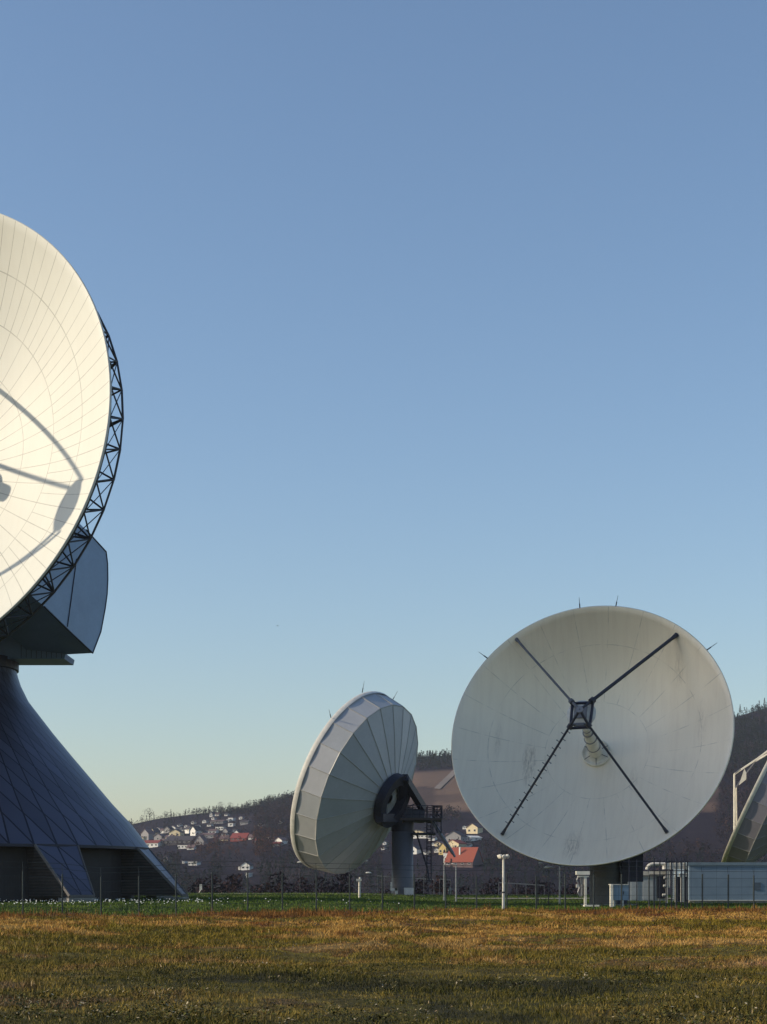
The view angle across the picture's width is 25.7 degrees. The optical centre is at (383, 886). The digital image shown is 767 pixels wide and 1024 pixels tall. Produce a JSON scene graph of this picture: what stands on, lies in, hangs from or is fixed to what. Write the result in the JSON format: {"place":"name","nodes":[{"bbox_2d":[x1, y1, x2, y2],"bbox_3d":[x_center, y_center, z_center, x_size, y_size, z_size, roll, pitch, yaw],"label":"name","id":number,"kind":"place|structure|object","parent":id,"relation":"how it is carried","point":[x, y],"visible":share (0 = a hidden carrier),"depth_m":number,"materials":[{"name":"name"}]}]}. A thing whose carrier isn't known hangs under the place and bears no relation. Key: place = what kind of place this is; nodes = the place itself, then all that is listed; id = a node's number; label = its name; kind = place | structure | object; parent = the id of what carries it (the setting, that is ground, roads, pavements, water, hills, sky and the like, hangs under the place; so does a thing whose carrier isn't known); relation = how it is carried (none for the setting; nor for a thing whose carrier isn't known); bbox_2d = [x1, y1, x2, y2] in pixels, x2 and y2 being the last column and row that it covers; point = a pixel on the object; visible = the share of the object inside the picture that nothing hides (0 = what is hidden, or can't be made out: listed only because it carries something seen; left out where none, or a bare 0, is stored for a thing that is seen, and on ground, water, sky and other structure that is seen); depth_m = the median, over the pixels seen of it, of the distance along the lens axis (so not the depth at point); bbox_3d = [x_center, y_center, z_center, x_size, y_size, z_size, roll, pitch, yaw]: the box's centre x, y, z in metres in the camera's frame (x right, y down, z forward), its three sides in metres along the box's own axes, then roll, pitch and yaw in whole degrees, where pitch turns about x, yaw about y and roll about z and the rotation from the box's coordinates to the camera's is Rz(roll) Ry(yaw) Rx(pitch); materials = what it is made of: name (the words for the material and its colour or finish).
{"place":"outdoors","nodes":[
{"label":"outdoors","id":0,"kind":"place"},
{"bbox_2d":[195,893,423,895],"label":"service road","id":1,"kind":"structure","parent":0,"point":[288,893],"depth_m":207.44,"materials":[{"name":"grey asphalt"}]},
{"bbox_2d":[0,893,766,1023],"bbox_3d":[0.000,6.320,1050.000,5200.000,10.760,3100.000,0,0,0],"label":"ground","id":2,"kind":"structure","parent":0,"point":[353,1000],"depth_m":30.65,"materials":[{"name":"green plant"}]},
{"bbox_2d":[0,213,188,901],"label":"giant dish antenna","id":3,"kind":"object","parent":2,"relation":"on","point":[57,388],"visible":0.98,"depth_m":140.11,"materials":[{"name":"paint"}]},
{"bbox_2d":[356,877,361,897],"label":"camera post","id":4,"kind":"object","parent":2,"relation":"on","point":[359,880],"visible":0.91,"depth_m":174.92,"materials":[{"name":"white metal"}]},
{"bbox_2d":[290,684,455,894],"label":"dish antenna","id":5,"kind":"object","parent":2,"relation":"on","point":[354,792],"visible":1,"depth_m":200.12,"materials":[{"name":"paint"}]},
{"bbox_2d":[0,892,766,915],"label":"mown lawn","id":6,"kind":"structure","parent":2,"relation":"on","point":[312,898],"depth_m":138.29,"materials":[{"name":"green plant"}]},
{"bbox_2d":[0,898,398,904],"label":"white flowers","id":7,"kind":"object","parent":6,"relation":"on","point":[124,900],"visible":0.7,"depth_m":134.53,"materials":[{"name":"white plant"}]},
{"bbox_2d":[628,871,664,900],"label":"equipment container","id":8,"kind":"object","parent":6,"relation":"on","point":[645,886],"visible":0.36,"depth_m":168.94,"materials":[{"name":"grey metal"}]},
{"bbox_2d":[632,882,637,899],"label":"door","id":9,"kind":"structure","parent":8,"relation":"in","point":[633,883],"depth_m":168.95,"materials":[{"name":"grey metal"}]},
{"bbox_2d":[643,876,652,899],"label":"door","id":10,"kind":"structure","parent":8,"relation":"in","point":[645,878],"depth_m":168.95,"materials":[{"name":"grey metal"}]},
{"bbox_2d":[0,861,766,915],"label":"wire fence","id":11,"kind":"object","parent":2,"relation":"on","point":[139,890],"visible":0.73,"depth_m":102.65,"materials":[{"name":"grey metal"}]},
{"bbox_2d":[4,903,766,931],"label":"seed stalks","id":12,"kind":"object","parent":2,"relation":"on","point":[435,916],"visible":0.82,"depth_m":70.84,"materials":[{"name":"brown plant"}]},
{"bbox_2d":[187,872,588,894],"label":"valley scrub","id":13,"kind":"object","parent":2,"relation":"on","point":[235,884],"visible":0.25,"depth_m":270.15,"materials":[{"name":"brown plant"}]},
{"bbox_2d":[443,864,448,899],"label":"street lamp","id":14,"kind":"object","parent":2,"relation":"on","point":[443,879],"visible":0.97,"depth_m":175.96,"materials":[{"name":"metal"}]},
{"bbox_2d":[451,863,456,900],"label":"street lamp","id":15,"kind":"object","parent":2,"relation":"on","point":[455,882],"visible":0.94,"depth_m":171.95,"materials":[{"name":"metal"}]},
{"bbox_2d":[377,875,543,894],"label":"road railing","id":16,"kind":"object","parent":2,"relation":"on","point":[450,883],"visible":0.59,"depth_m":231.94,"materials":[{"name":"grey metal"}]},
{"bbox_2d":[497,851,509,909],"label":"floodlight mast","id":17,"kind":"object","parent":2,"relation":"on","point":[503,855],"visible":0.98,"depth_m":106.93,"materials":[{"name":"white metal"}]},
{"bbox_2d":[544,866,552,903],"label":"street lamp","id":18,"kind":"object","parent":2,"relation":"on","point":[548,867],"visible":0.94,"depth_m":151.96,"materials":[{"name":"metal"}]},
{"bbox_2d":[576,871,598,906],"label":"cable rack","id":19,"kind":"object","parent":2,"relation":"on","point":[580,888],"visible":0.9,"depth_m":131.80,"materials":[{"name":"grey metal"}]},
{"bbox_2d":[451,597,733,905],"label":"dish antenna","id":20,"kind":"object","parent":2,"relation":"on","point":[592,737],"visible":1,"depth_m":147.54,"materials":[{"name":"paint"}]},
{"bbox_2d":[608,884,628,906],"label":"electrical cabinet","id":21,"kind":"object","parent":2,"relation":"on","point":[615,891],"visible":0.74,"depth_m":129.60,"materials":[{"name":"grey metal"}]},
{"bbox_2d":[623,858,687,908],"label":"steel gate","id":22,"kind":"structure","parent":2,"relation":"on","point":[666,870],"depth_m":115.02,"materials":[{"name":"grey metal"}]},
{"bbox_2d":[645,862,766,902],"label":"equipment building","id":23,"kind":"structure","parent":2,"relation":"on","point":[717,887],"depth_m":166.00,"materials":[{"name":"metal"}]},
{"bbox_2d":[721,751,766,861],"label":"dish antenna","id":24,"kind":"object","parent":2,"relation":"on","point":[747,842],"visible":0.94,"depth_m":226.64,"materials":[{"name":"paint"}]},
{"bbox_2d":[0,903,766,918],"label":"tall dry grass","id":25,"kind":"structure","parent":0,"point":[298,913],"depth_m":96.37,"materials":[{"name":"plant"}]},
{"bbox_2d":[0,0,766,823],"label":"sky","id":26,"kind":"structure","parent":0,"point":[437,329],"materials":[{"name":"blue"}]},
{"bbox_2d":[435,770,453,788],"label":"stubble field","id":27,"kind":"structure","parent":0,"point":[448,777],"depth_m":1648.30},
{"bbox_2d":[132,708,766,894],"bbox_3d":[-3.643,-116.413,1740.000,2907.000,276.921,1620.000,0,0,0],"label":"hills","id":28,"kind":"structure","parent":0,"point":[426,781],"depth_m":1236.40,"materials":[{"name":"brown plant"}]},
{"bbox_2d":[140,829,154,839],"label":"house","id":29,"kind":"structure","parent":28,"relation":"on","point":[149,834],"depth_m":1598.99,"materials":[{"name":"white paint"}]},
{"bbox_2d":[145,840,163,847],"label":"house","id":30,"kind":"structure","parent":28,"relation":"on","point":[153,843],"depth_m":1488.15,"materials":[{"name":"white paint"}]},
{"bbox_2d":[152,828,160,834],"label":"house","id":31,"kind":"structure","parent":28,"relation":"on","point":[156,830],"depth_m":1608.00,"materials":[{"name":"stone"}]},
{"bbox_2d":[153,833,164,839],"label":"house","id":32,"kind":"structure","parent":28,"relation":"on","point":[158,836],"depth_m":1559.21,"materials":[{"name":"white paint"}]},
{"bbox_2d":[164,826,173,832],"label":"house","id":33,"kind":"structure","parent":28,"relation":"on","point":[167,827],"depth_m":1659.41,"materials":[{"name":"stone"}]},
{"bbox_2d":[169,829,184,835],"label":"house","id":34,"kind":"structure","parent":28,"relation":"on","point":[178,831],"depth_m":1586.12,"materials":[{"name":"stone"}]},
{"bbox_2d":[164,836,196,845],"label":"house","id":35,"kind":"structure","parent":28,"relation":"on","point":[173,840],"depth_m":1486.54,"materials":[{"name":"stone"}]},
{"bbox_2d":[178,845,187,848],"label":"house","id":36,"kind":"structure","parent":28,"relation":"on","point":[182,846],"depth_m":1430.37,"materials":[{"name":"paint"}]},
{"bbox_2d":[184,826,191,832],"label":"house","id":37,"kind":"structure","parent":28,"relation":"on","point":[186,829],"depth_m":1619.50,"materials":[{"name":"stone"}]},
{"bbox_2d":[186,845,196,849],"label":"house","id":38,"kind":"structure","parent":28,"relation":"on","point":[192,848],"depth_m":1411.22,"materials":[{"name":"white paint"}]},
{"bbox_2d":[187,861,200,865],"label":"house","id":39,"kind":"structure","parent":28,"relation":"on","point":[190,863],"depth_m":1231.16,"materials":[{"name":"white paint"}]},
{"bbox_2d":[190,826,201,835],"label":"house","id":40,"kind":"structure","parent":28,"relation":"on","point":[193,829],"depth_m":1575.83,"materials":[{"name":"stone"}]},
{"bbox_2d":[194,835,208,844],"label":"house","id":41,"kind":"structure","parent":28,"relation":"on","point":[202,839],"depth_m":1463.12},
{"bbox_2d":[200,833,217,837],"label":"house","id":42,"kind":"structure","parent":28,"relation":"on","point":[210,835],"depth_m":1533.39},
{"bbox_2d":[208,829,218,832],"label":"house","id":43,"kind":"structure","parent":28,"relation":"on","point":[213,830],"depth_m":1587.37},
{"bbox_2d":[210,820,227,823],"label":"house","id":44,"kind":"structure","parent":28,"relation":"on","point":[219,821],"depth_m":1741.24,"materials":[{"name":"grey"}]},
{"bbox_2d":[220,835,229,840],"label":"house","id":45,"kind":"structure","parent":28,"relation":"on","point":[222,836],"depth_m":1492.26,"materials":[{"name":"grey"}]},
{"bbox_2d":[222,828,232,832],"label":"house","id":46,"kind":"structure","parent":28,"relation":"on","point":[226,830],"depth_m":1587.47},
{"bbox_2d":[189,826,287,856],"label":"autumn wood","id":47,"kind":"object","parent":28,"relation":"on","point":[254,834],"visible":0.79,"depth_m":1376.15,"materials":[{"name":"brown plant"}]},
{"bbox_2d":[230,833,249,841],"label":"house","id":48,"kind":"structure","parent":28,"relation":"on","point":[233,836],"depth_m":1474.03,"materials":[{"name":"red tile"}]},
{"bbox_2d":[240,820,250,824],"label":"house","id":49,"kind":"structure","parent":28,"relation":"on","point":[243,822],"depth_m":1671.29,"materials":[{"name":"stone"}]},
{"bbox_2d":[240,862,253,869],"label":"house","id":50,"kind":"structure","parent":28,"relation":"on","point":[244,865],"depth_m":1178.95,"materials":[{"name":"paint"}]},
{"bbox_2d":[273,842,283,846],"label":"house","id":51,"kind":"structure","parent":28,"relation":"on","point":[276,843],"depth_m":1343.30,"materials":[{"name":"red tile"}]},
{"bbox_2d":[274,837,286,843],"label":"house","id":52,"kind":"structure","parent":28,"relation":"on","point":[281,839],"depth_m":1355.38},
{"bbox_2d":[413,846,422,853],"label":"house","id":53,"kind":"structure","parent":28,"relation":"on","point":[416,849],"depth_m":1162.69,"materials":[{"name":"paint"}]},
{"bbox_2d":[413,835,432,838],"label":"house","id":54,"kind":"structure","parent":28,"relation":"on","point":[421,836],"depth_m":1244.65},
{"bbox_2d":[428,836,437,840],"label":"house","id":55,"kind":"structure","parent":28,"relation":"on","point":[434,838],"depth_m":1230.93,"materials":[{"name":"paint"}]},
{"bbox_2d":[438,842,447,854],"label":"house","id":56,"kind":"structure","parent":28,"relation":"on","point":[442,846],"depth_m":1154.83,"materials":[{"name":"yellow paint"}]},
{"bbox_2d":[129,764,766,893],"bbox_3d":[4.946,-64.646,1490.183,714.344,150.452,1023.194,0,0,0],"label":"deciduous wood","id":57,"kind":"object","parent":28,"relation":"on","point":[259,810],"visible":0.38,"depth_m":1232.35,"materials":[{"name":"brown plant"}]},
{"bbox_2d":[129,702,766,894],"bbox_3d":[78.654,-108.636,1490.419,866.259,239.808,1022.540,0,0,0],"label":"fir forest","id":58,"kind":"object","parent":28,"relation":"on","point":[434,759],"visible":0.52,"depth_m":1319.61,"materials":[{"name":"green plant"}]},
{"bbox_2d":[445,831,465,841],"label":"house","id":59,"kind":"structure","parent":28,"relation":"on","point":[453,835],"depth_m":1210.30,"materials":[{"name":"stone"}]},
{"bbox_2d":[448,839,466,846],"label":"house","id":60,"kind":"structure","parent":28,"relation":"on","point":[456,843],"depth_m":1178.26,"materials":[{"name":"beige paint"}]},
{"bbox_2d":[444,847,483,867],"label":"house","id":61,"kind":"structure","parent":28,"relation":"on","point":[470,857],"depth_m":1097.10,"materials":[{"name":"red tile"}]},
{"bbox_2d":[466,835,481,840],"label":"house","id":62,"kind":"structure","parent":28,"relation":"on","point":[474,838],"depth_m":1218.18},
{"bbox_2d":[466,823,483,833],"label":"house","id":63,"kind":"structure","parent":28,"relation":"on","point":[474,828],"depth_m":1259.04,"materials":[{"name":"beige paint"}]},
{"bbox_2d":[466,898,672,898],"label":"footpath","id":64,"kind":"structure","parent":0,"point":[527,898],"depth_m":186.63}
]}

